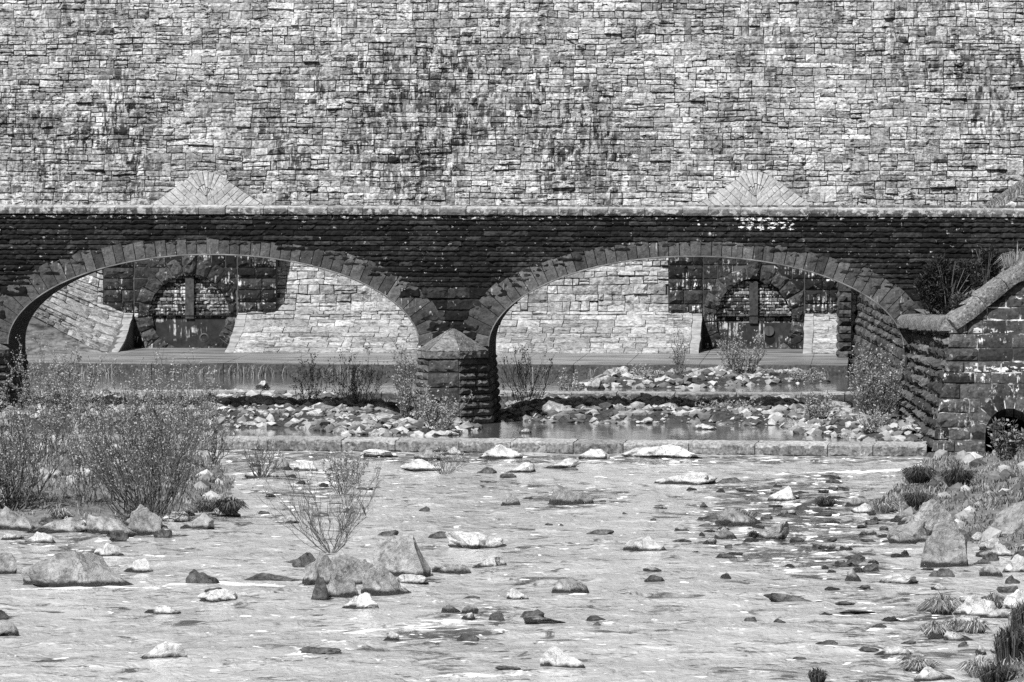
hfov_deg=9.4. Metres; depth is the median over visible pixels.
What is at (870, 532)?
river stone
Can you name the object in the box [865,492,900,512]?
grass tussock
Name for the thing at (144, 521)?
boulder
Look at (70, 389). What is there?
willow shrub
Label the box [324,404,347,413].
heap stone
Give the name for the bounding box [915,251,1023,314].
bank slope
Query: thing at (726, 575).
river stone
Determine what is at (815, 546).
river stone
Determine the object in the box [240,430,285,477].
willow shrub
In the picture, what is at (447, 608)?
river stone
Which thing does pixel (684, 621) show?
river
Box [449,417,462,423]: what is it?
heap stone
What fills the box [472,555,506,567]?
river stone
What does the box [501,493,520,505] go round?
river stone
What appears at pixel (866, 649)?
river stone
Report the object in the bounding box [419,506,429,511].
river stone
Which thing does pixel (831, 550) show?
river stone
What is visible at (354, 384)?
willow shrub
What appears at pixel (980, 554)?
river stone
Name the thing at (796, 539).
river stone
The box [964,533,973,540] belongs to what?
river stone
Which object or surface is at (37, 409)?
heap stone
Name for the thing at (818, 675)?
grass tussock
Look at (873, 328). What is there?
retaining wall
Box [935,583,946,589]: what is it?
river stone
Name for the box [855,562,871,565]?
river stone
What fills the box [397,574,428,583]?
river stone
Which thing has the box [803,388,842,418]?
willow shrub
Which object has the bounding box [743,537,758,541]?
river stone
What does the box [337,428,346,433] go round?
heap stone
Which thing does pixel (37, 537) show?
river stone
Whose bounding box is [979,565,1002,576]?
river stone
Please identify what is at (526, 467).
boulder
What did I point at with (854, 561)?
river stone
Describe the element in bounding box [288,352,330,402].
willow shrub
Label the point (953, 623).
grass tussock
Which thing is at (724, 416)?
gravel
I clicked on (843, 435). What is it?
heap stone
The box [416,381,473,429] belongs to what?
willow shrub
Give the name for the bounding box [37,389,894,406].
river sill
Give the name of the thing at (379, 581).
boulder
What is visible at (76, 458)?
willow shrub
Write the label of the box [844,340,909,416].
willow shrub
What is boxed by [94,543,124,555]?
river stone
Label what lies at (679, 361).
willow shrub
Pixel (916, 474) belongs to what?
grass tussock
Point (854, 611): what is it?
river stone
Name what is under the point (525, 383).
willow shrub
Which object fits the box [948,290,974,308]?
gorse bush
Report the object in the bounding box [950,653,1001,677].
grass tussock
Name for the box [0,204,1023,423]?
bridge
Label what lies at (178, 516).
river stone
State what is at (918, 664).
grass tussock
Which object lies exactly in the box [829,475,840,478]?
river stone
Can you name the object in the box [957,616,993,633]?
grass tussock
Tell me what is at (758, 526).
river stone
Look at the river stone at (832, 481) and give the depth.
154.75 m
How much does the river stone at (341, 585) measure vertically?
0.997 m
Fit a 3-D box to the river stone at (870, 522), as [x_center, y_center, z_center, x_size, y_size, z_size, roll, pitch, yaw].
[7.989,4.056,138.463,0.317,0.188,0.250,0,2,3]
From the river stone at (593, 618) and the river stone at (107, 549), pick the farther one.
the river stone at (107, 549)
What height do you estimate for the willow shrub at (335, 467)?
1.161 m
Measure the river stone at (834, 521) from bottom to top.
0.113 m
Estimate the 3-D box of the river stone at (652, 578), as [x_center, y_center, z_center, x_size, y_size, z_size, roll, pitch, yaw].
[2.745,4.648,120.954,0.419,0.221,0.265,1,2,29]
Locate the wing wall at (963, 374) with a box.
[894,259,1023,457]
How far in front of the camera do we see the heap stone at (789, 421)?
177.45 m
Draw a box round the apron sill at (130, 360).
[27,348,848,398]
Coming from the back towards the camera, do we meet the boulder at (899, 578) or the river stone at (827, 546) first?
the river stone at (827, 546)
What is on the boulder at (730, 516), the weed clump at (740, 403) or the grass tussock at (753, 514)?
the grass tussock at (753, 514)
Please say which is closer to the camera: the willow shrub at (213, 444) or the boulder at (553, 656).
the boulder at (553, 656)
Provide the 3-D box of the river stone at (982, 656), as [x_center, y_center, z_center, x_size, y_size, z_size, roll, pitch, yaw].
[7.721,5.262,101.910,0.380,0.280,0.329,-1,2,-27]
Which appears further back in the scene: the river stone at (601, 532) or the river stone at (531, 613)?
the river stone at (601, 532)
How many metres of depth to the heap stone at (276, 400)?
185.22 m
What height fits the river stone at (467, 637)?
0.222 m
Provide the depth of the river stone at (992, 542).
129.97 m
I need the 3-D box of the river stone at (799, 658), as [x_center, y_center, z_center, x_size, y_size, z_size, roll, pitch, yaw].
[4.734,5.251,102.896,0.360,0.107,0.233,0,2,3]
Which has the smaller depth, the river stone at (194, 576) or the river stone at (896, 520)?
the river stone at (194, 576)
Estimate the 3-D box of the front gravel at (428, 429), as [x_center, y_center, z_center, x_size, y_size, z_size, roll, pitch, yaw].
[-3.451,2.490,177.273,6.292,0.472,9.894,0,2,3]
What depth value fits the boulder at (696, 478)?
154.38 m
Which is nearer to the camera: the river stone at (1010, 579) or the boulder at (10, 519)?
the river stone at (1010, 579)
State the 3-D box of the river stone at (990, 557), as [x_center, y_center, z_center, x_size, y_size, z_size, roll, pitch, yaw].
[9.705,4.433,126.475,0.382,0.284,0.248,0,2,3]
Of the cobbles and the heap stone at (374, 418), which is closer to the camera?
the cobbles
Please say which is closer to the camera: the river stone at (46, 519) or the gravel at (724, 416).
the river stone at (46, 519)
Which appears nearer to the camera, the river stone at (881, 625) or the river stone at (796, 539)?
the river stone at (881, 625)
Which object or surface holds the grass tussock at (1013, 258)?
on the bank slope
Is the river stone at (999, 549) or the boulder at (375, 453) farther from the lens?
the boulder at (375, 453)
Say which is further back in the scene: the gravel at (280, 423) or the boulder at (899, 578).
the gravel at (280, 423)
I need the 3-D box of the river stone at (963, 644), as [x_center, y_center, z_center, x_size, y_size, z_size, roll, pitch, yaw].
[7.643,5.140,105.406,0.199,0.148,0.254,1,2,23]
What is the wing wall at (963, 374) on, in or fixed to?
on the bank at (993, 512)
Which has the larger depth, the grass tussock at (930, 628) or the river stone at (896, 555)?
the river stone at (896, 555)
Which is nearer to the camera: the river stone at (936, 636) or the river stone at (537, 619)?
the river stone at (936, 636)
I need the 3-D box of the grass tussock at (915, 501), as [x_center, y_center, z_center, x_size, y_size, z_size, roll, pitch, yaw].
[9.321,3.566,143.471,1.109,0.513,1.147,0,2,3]
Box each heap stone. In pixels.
[26,403,54,410]
[199,391,218,399]
[237,421,258,425]
[243,394,274,404]
[274,397,283,403]
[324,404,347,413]
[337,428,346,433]
[366,415,377,422]
[369,429,379,434]
[378,414,395,417]
[409,411,425,417]
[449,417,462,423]
[540,400,571,414]
[608,366,629,375]
[640,393,651,397]
[661,402,677,407]
[670,396,687,401]
[715,365,727,369]
[774,394,798,400]
[781,427,800,431]
[782,418,797,427]
[789,408,806,412]
[800,424,820,427]
[823,398,852,407]
[838,432,856,438]
[839,409,854,414]
[898,424,915,432]
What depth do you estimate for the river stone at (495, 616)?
111.25 m
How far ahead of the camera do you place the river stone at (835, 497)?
148.50 m
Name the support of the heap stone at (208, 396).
on the gravel at (280, 423)
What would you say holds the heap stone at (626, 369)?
on the gravel at (722, 381)
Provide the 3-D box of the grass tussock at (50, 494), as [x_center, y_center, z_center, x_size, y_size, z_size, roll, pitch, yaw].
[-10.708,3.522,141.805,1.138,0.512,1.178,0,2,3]
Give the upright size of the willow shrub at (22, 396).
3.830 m
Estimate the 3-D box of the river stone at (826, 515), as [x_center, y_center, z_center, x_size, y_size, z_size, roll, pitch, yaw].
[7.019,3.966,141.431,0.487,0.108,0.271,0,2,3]
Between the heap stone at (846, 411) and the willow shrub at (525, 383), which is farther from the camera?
the willow shrub at (525, 383)
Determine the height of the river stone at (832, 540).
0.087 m
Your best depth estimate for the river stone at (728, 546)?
130.35 m
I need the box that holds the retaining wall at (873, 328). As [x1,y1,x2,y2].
[835,282,903,412]
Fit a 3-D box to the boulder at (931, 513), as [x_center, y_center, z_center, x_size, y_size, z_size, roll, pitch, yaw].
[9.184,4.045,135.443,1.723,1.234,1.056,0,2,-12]
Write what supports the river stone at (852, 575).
on the river at (684, 621)
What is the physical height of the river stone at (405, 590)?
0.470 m
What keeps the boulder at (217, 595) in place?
on the river at (684, 621)
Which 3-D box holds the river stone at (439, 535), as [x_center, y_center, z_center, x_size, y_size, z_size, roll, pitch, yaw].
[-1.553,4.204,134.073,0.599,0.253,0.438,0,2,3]
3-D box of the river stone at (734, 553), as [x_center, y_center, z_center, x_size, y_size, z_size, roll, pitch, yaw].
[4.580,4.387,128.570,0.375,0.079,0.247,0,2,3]
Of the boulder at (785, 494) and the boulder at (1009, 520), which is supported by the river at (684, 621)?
the boulder at (785, 494)
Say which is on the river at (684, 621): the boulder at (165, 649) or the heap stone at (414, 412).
the boulder at (165, 649)
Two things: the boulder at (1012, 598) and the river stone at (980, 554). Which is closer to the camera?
the boulder at (1012, 598)
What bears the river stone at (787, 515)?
on the river at (684, 621)
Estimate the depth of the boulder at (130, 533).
134.49 m
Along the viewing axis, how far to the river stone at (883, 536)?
134.24 m
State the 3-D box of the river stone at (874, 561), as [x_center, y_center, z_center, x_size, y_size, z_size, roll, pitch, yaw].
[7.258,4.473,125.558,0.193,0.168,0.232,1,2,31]
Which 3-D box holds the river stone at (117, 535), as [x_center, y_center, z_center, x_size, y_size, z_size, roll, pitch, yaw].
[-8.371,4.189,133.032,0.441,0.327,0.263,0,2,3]
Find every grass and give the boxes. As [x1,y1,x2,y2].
[975,598,1023,681]
[984,178,1023,214]
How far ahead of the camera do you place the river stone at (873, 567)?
123.66 m
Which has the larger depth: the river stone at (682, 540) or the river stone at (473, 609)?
the river stone at (682, 540)
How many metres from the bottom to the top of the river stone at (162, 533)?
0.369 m
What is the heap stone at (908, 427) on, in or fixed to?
on the gravel at (724, 416)
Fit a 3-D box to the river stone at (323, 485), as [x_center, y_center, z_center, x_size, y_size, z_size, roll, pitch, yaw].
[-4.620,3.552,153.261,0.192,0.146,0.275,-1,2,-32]
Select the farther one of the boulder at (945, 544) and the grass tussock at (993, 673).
the boulder at (945, 544)
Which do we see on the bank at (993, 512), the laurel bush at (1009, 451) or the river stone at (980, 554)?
the laurel bush at (1009, 451)
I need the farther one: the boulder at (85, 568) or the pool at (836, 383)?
the pool at (836, 383)
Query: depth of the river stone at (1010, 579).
120.14 m
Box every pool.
[0,407,1020,444]
[28,374,879,392]
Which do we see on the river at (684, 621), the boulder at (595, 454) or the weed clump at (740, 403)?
the boulder at (595, 454)
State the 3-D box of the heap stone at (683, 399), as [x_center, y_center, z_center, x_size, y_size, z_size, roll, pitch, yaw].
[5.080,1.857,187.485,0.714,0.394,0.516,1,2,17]
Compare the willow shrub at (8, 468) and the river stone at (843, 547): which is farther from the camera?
the willow shrub at (8, 468)
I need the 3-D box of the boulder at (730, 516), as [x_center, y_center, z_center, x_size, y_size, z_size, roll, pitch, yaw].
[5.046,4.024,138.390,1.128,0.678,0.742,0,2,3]
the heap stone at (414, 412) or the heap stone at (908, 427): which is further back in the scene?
the heap stone at (414, 412)
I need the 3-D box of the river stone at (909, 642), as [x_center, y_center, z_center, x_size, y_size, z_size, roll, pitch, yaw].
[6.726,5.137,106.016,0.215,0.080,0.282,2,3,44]
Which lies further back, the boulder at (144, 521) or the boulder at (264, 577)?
the boulder at (144, 521)
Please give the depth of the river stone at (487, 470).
159.12 m
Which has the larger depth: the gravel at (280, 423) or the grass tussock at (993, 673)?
the gravel at (280, 423)
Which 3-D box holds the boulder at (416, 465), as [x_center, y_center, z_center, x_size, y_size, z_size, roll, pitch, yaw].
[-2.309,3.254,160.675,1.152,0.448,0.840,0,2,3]
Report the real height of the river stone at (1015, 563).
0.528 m
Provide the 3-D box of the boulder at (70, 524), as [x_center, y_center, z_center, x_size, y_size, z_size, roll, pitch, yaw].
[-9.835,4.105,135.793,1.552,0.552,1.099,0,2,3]
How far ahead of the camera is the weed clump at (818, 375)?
200.43 m
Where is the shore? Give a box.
[1007,667,1023,681]
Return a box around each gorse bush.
[911,253,986,314]
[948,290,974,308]
[968,244,1002,289]
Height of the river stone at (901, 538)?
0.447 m
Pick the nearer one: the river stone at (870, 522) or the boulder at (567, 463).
the river stone at (870, 522)
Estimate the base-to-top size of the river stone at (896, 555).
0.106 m
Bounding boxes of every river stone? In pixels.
[0,610,8,619]
[0,621,18,635]
[1,533,23,539]
[25,532,55,542]
[39,517,52,522]
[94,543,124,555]
[109,530,128,541]
[124,518,129,525]
[124,558,152,572]
[144,605,180,613]
[153,528,171,537]
[162,511,189,521]
[165,529,188,536]
[180,513,214,529]
[184,506,194,515]
[185,569,219,583]
[204,587,221,591]
[212,509,240,516]
[256,380,269,387]
[272,456,292,469]
[292,552,315,567]
[293,460,317,470]
[300,646,341,654]
[311,573,328,599]
[313,512,328,516]
[319,483,328,486]
[327,568,358,597]
[342,592,378,608]
[378,530,398,535]
[383,631,398,640]
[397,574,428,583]
[401,586,411,592]
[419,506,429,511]
[428,531,446,538]
[441,604,459,612]
[443,447,463,454]
[457,634,478,641]
[461,605,478,613]
[461,612,474,619]
[465,596,479,598]
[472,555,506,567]
[477,467,496,473]
[488,612,504,620]
[495,666,520,669]
[500,473,516,477]
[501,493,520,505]
[506,588,528,599]
[519,428,531,432]
[520,609,544,617]
[523,615,565,623]
[563,467,577,470]
[586,529,613,534]
[586,615,605,620]
[587,377,604,388]
[643,565,660,571]
[644,575,664,581]
[673,539,691,541]
[674,526,688,530]
[696,424,716,428]
[696,523,711,526]
[702,514,718,518]
[703,538,716,544]
[714,526,736,538]
[715,477,741,483]
[715,553,737,558]
[720,572,730,578]
[724,544,731,548]
[726,552,742,554]
[736,488,752,491]
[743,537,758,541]
[744,617,756,621]
[752,525,764,528]
[757,520,789,539]
[760,515,772,519]
[774,618,785,622]
[782,514,799,516]
[785,510,796,514]
[789,537,804,541]
[791,656,806,659]
[794,504,809,508]
[812,544,820,548]
[814,513,831,516]
[815,640,837,644]
[818,490,828,492]
[819,544,835,548]
[822,549,840,550]
[824,520,840,523]
[824,586,840,590]
[825,479,841,483]
[827,496,844,498]
[827,538,836,541]
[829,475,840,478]
[833,562,854,566]
[835,601,854,605]
[838,609,874,612]
[839,544,852,550]
[845,497,869,506]
[845,555,864,559]
[845,568,860,581]
[847,558,862,564]
[850,503,873,512]
[853,567,864,572]
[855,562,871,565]
[856,585,869,588]
[858,530,876,534]
[858,646,878,651]
[860,539,875,541]
[863,563,879,571]
[865,520,878,524]
[868,559,878,564]
[872,624,886,627]
[874,646,912,654]
[876,534,886,537]
[879,526,888,529]
[881,616,900,621]
[888,532,916,543]
[889,517,902,522]
[891,553,910,557]
[894,511,911,517]
[897,516,909,524]
[900,641,915,643]
[914,666,954,680]
[917,607,928,611]
[919,536,928,541]
[928,633,943,638]
[929,568,954,576]
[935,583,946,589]
[943,631,972,640]
[958,641,968,646]
[959,528,972,536]
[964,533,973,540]
[972,532,981,540]
[973,559,990,563]
[975,645,986,654]
[975,654,989,661]
[977,550,992,556]
[979,538,1000,549]
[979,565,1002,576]
[979,609,1009,617]
[982,553,998,560]
[991,543,1012,555]
[996,586,1017,592]
[1002,554,1023,572]
[1005,575,1019,583]
[1010,550,1023,559]
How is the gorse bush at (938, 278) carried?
on the bank slope
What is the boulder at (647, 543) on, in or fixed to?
on the river at (684, 621)
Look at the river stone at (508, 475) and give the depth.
157.33 m
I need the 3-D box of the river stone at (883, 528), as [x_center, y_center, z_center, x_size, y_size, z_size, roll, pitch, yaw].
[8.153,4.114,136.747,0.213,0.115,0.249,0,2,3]
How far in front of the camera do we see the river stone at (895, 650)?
103.77 m
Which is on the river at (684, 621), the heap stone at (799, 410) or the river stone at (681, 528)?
the river stone at (681, 528)
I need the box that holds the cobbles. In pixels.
[0,434,1023,668]
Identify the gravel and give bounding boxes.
[0,394,411,427]
[332,425,471,435]
[501,399,924,448]
[583,370,844,397]
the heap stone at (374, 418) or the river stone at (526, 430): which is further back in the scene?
the heap stone at (374, 418)
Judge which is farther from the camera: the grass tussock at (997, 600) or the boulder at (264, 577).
the boulder at (264, 577)
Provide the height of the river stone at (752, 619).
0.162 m
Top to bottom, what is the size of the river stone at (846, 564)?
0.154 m
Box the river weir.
[0,433,928,456]
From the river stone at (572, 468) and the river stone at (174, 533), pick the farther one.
the river stone at (572, 468)
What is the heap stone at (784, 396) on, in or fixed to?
on the gravel at (724, 416)
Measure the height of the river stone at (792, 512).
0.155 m
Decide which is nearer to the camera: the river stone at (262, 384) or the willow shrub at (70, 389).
the willow shrub at (70, 389)
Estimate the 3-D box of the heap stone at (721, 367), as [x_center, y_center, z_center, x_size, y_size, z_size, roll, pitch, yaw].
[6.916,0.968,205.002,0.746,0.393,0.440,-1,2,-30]
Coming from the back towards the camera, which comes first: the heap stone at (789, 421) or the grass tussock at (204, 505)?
the heap stone at (789, 421)
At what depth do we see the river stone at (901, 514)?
140.06 m
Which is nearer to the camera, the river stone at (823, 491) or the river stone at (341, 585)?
the river stone at (341, 585)
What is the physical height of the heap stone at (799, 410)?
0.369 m
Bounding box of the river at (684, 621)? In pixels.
[0,449,1023,681]
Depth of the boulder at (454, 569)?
123.00 m
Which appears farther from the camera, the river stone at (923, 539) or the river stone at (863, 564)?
the river stone at (923, 539)
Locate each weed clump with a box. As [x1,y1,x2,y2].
[613,363,666,377]
[695,396,761,408]
[787,367,824,382]
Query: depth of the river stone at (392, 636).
106.89 m
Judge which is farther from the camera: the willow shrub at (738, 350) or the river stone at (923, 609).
the willow shrub at (738, 350)
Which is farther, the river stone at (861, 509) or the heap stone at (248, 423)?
the heap stone at (248, 423)
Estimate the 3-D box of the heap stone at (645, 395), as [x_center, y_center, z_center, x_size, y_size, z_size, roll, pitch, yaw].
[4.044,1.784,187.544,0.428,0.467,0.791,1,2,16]
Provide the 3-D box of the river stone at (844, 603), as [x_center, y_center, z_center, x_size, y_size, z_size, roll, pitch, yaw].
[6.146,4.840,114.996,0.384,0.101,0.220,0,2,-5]
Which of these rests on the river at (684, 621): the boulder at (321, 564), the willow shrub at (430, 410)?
the boulder at (321, 564)
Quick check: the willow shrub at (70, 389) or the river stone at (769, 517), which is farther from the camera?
the willow shrub at (70, 389)
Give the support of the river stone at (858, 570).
on the river at (684, 621)
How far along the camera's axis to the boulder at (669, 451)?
166.71 m
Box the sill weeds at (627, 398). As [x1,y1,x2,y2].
[302,396,843,405]
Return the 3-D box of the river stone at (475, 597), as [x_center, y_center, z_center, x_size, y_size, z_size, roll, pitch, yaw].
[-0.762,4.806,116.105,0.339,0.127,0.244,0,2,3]
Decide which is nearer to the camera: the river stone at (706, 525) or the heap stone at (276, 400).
the river stone at (706, 525)
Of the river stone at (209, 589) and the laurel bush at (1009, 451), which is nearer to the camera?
the river stone at (209, 589)
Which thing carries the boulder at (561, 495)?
on the river at (684, 621)
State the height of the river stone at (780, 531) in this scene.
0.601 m
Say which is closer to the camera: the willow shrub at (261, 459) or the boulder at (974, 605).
the boulder at (974, 605)
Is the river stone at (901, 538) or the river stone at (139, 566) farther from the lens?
the river stone at (901, 538)
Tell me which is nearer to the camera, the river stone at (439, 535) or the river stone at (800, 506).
the river stone at (439, 535)
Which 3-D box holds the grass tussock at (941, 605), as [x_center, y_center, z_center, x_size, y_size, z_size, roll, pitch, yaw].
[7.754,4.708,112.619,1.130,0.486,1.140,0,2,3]
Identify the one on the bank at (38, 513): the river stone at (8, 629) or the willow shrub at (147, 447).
the willow shrub at (147, 447)
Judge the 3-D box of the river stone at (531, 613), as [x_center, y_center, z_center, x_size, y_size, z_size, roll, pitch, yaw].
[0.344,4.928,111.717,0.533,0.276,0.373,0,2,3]
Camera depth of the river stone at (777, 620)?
110.74 m
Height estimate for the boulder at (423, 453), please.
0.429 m
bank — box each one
[0,438,233,522]
[885,454,1023,552]
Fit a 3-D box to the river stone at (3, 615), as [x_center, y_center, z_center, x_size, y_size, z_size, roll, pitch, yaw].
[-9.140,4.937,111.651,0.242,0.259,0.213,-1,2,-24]
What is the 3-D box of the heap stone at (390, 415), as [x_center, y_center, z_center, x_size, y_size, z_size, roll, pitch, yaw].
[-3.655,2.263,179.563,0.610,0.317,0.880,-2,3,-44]
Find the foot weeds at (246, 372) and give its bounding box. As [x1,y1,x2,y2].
[28,363,829,376]
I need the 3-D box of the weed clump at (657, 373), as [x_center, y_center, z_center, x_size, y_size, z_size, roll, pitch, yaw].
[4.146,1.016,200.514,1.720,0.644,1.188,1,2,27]
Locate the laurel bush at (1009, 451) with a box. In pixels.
[987,417,1023,460]
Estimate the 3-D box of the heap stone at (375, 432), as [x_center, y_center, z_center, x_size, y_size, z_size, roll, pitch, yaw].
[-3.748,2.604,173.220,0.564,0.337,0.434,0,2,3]
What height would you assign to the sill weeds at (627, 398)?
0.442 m
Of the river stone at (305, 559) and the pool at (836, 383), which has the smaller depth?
the river stone at (305, 559)
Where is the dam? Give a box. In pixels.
[0,0,1023,365]
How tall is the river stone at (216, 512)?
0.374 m
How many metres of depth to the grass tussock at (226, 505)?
140.90 m
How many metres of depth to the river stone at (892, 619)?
111.06 m
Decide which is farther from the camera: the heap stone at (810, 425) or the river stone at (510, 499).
the heap stone at (810, 425)
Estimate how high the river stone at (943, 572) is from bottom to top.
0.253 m
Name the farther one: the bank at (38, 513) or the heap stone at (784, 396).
the heap stone at (784, 396)
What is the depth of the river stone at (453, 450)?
168.33 m
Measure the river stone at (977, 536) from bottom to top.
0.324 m
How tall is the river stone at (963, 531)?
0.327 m
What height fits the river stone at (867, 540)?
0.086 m
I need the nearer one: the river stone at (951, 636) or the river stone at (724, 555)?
the river stone at (951, 636)
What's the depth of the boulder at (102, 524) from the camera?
135.30 m
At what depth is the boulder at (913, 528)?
132.54 m
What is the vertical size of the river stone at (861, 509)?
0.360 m
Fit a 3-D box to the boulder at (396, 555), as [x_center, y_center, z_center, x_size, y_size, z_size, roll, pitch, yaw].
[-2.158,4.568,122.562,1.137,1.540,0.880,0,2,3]
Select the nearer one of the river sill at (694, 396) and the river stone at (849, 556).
the river stone at (849, 556)
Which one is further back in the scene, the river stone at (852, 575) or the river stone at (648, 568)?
the river stone at (648, 568)
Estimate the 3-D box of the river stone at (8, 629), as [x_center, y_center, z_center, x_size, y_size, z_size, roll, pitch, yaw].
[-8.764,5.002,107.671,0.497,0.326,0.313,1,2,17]
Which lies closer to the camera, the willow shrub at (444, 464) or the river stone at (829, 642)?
the river stone at (829, 642)
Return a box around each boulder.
[0,506,42,531]
[20,550,133,586]
[26,517,86,533]
[85,515,127,533]
[106,524,136,536]
[128,504,166,535]
[140,641,187,658]
[197,588,237,602]
[245,471,273,477]
[245,573,300,580]
[302,551,331,584]
[331,552,373,584]
[360,449,397,456]
[361,566,407,595]
[373,535,430,576]
[400,459,441,471]
[414,448,443,460]
[432,564,470,573]
[445,531,506,548]
[479,444,522,459]
[506,462,535,472]
[539,645,584,667]
[544,458,580,468]
[548,484,593,504]
[551,576,588,592]
[578,449,609,458]
[621,444,702,457]
[623,536,666,550]
[654,472,716,484]
[715,507,761,525]
[764,593,812,601]
[767,486,795,500]
[879,573,918,583]
[887,519,926,541]
[905,499,961,534]
[920,520,967,567]
[952,594,998,615]
[991,501,1023,534]
[1003,589,1023,608]
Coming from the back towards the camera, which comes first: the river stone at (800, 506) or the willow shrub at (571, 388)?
the willow shrub at (571, 388)
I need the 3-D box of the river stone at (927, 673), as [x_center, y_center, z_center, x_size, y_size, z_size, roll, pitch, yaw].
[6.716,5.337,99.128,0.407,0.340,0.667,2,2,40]
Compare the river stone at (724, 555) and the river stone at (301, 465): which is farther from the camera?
the river stone at (301, 465)
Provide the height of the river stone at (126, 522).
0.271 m
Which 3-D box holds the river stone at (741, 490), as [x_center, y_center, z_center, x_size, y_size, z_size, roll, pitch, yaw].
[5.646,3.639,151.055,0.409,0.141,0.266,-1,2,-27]
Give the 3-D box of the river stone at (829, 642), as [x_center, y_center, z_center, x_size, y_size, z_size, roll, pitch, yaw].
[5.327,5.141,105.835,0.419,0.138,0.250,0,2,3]
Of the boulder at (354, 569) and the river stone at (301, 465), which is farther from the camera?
the river stone at (301, 465)
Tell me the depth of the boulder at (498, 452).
166.47 m
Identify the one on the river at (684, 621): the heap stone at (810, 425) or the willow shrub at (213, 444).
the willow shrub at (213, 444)
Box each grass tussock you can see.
[32,487,57,496]
[44,503,73,518]
[190,497,216,511]
[209,497,251,513]
[716,507,765,518]
[745,530,759,537]
[805,666,829,681]
[811,493,843,506]
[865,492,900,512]
[885,655,948,671]
[895,463,940,483]
[897,487,938,507]
[913,589,963,614]
[914,617,953,637]
[932,464,980,486]
[941,613,965,631]
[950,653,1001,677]
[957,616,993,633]
[970,657,1020,681]
[981,592,1004,608]
[988,613,1023,666]
[994,244,1023,267]
[1007,598,1023,631]
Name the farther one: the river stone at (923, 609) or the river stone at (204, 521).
the river stone at (204, 521)
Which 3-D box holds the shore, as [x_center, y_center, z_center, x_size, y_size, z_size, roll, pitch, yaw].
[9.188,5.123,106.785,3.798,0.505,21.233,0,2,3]
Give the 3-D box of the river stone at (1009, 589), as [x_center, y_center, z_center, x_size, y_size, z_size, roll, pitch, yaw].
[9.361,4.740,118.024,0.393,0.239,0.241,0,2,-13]
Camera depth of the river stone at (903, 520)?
138.56 m
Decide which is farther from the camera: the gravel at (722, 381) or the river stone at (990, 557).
the gravel at (722, 381)
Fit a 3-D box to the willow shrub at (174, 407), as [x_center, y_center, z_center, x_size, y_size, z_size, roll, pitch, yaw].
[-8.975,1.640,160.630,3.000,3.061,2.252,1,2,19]
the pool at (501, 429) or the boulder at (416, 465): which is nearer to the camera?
the boulder at (416, 465)
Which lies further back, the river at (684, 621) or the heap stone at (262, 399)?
the heap stone at (262, 399)
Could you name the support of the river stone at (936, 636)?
on the river at (684, 621)
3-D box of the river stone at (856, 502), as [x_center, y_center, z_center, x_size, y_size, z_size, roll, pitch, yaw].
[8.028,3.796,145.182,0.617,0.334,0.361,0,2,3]
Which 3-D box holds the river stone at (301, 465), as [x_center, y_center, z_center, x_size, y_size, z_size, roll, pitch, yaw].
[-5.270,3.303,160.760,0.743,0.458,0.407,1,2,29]
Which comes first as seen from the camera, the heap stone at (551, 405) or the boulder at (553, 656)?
the boulder at (553, 656)
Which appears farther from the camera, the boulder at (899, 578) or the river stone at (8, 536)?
the river stone at (8, 536)
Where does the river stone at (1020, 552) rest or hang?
on the river at (684, 621)
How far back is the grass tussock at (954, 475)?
149.81 m
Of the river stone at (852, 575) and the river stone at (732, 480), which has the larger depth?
the river stone at (732, 480)
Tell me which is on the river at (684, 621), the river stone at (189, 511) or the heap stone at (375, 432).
the river stone at (189, 511)
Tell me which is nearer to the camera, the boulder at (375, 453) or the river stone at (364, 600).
the river stone at (364, 600)
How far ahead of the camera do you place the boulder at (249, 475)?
157.33 m
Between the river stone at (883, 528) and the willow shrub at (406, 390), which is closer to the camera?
the river stone at (883, 528)
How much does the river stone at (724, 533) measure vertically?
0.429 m
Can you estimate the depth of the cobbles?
147.85 m
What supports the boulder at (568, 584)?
on the river at (684, 621)
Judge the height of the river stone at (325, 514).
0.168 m
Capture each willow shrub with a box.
[0,323,119,456]
[0,399,65,511]
[34,340,102,412]
[49,401,121,503]
[66,341,229,515]
[97,345,227,463]
[201,401,239,463]
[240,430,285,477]
[252,442,384,553]
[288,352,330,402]
[319,446,370,494]
[324,342,393,403]
[387,339,427,418]
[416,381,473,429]
[428,446,474,473]
[500,343,558,410]
[555,367,583,390]
[668,323,689,375]
[716,317,772,373]
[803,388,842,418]
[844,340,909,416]
[855,404,899,432]
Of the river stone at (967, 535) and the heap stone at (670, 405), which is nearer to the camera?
the river stone at (967, 535)
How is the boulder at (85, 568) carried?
on the river at (684, 621)
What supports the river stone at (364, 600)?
on the river at (684, 621)
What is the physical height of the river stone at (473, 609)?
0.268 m
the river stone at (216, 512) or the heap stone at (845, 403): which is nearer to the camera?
the river stone at (216, 512)
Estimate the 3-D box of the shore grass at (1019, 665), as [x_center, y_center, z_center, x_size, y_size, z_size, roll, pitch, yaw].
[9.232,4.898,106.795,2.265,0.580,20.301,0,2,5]
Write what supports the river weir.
on the river at (684, 621)
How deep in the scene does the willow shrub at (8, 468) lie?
140.05 m

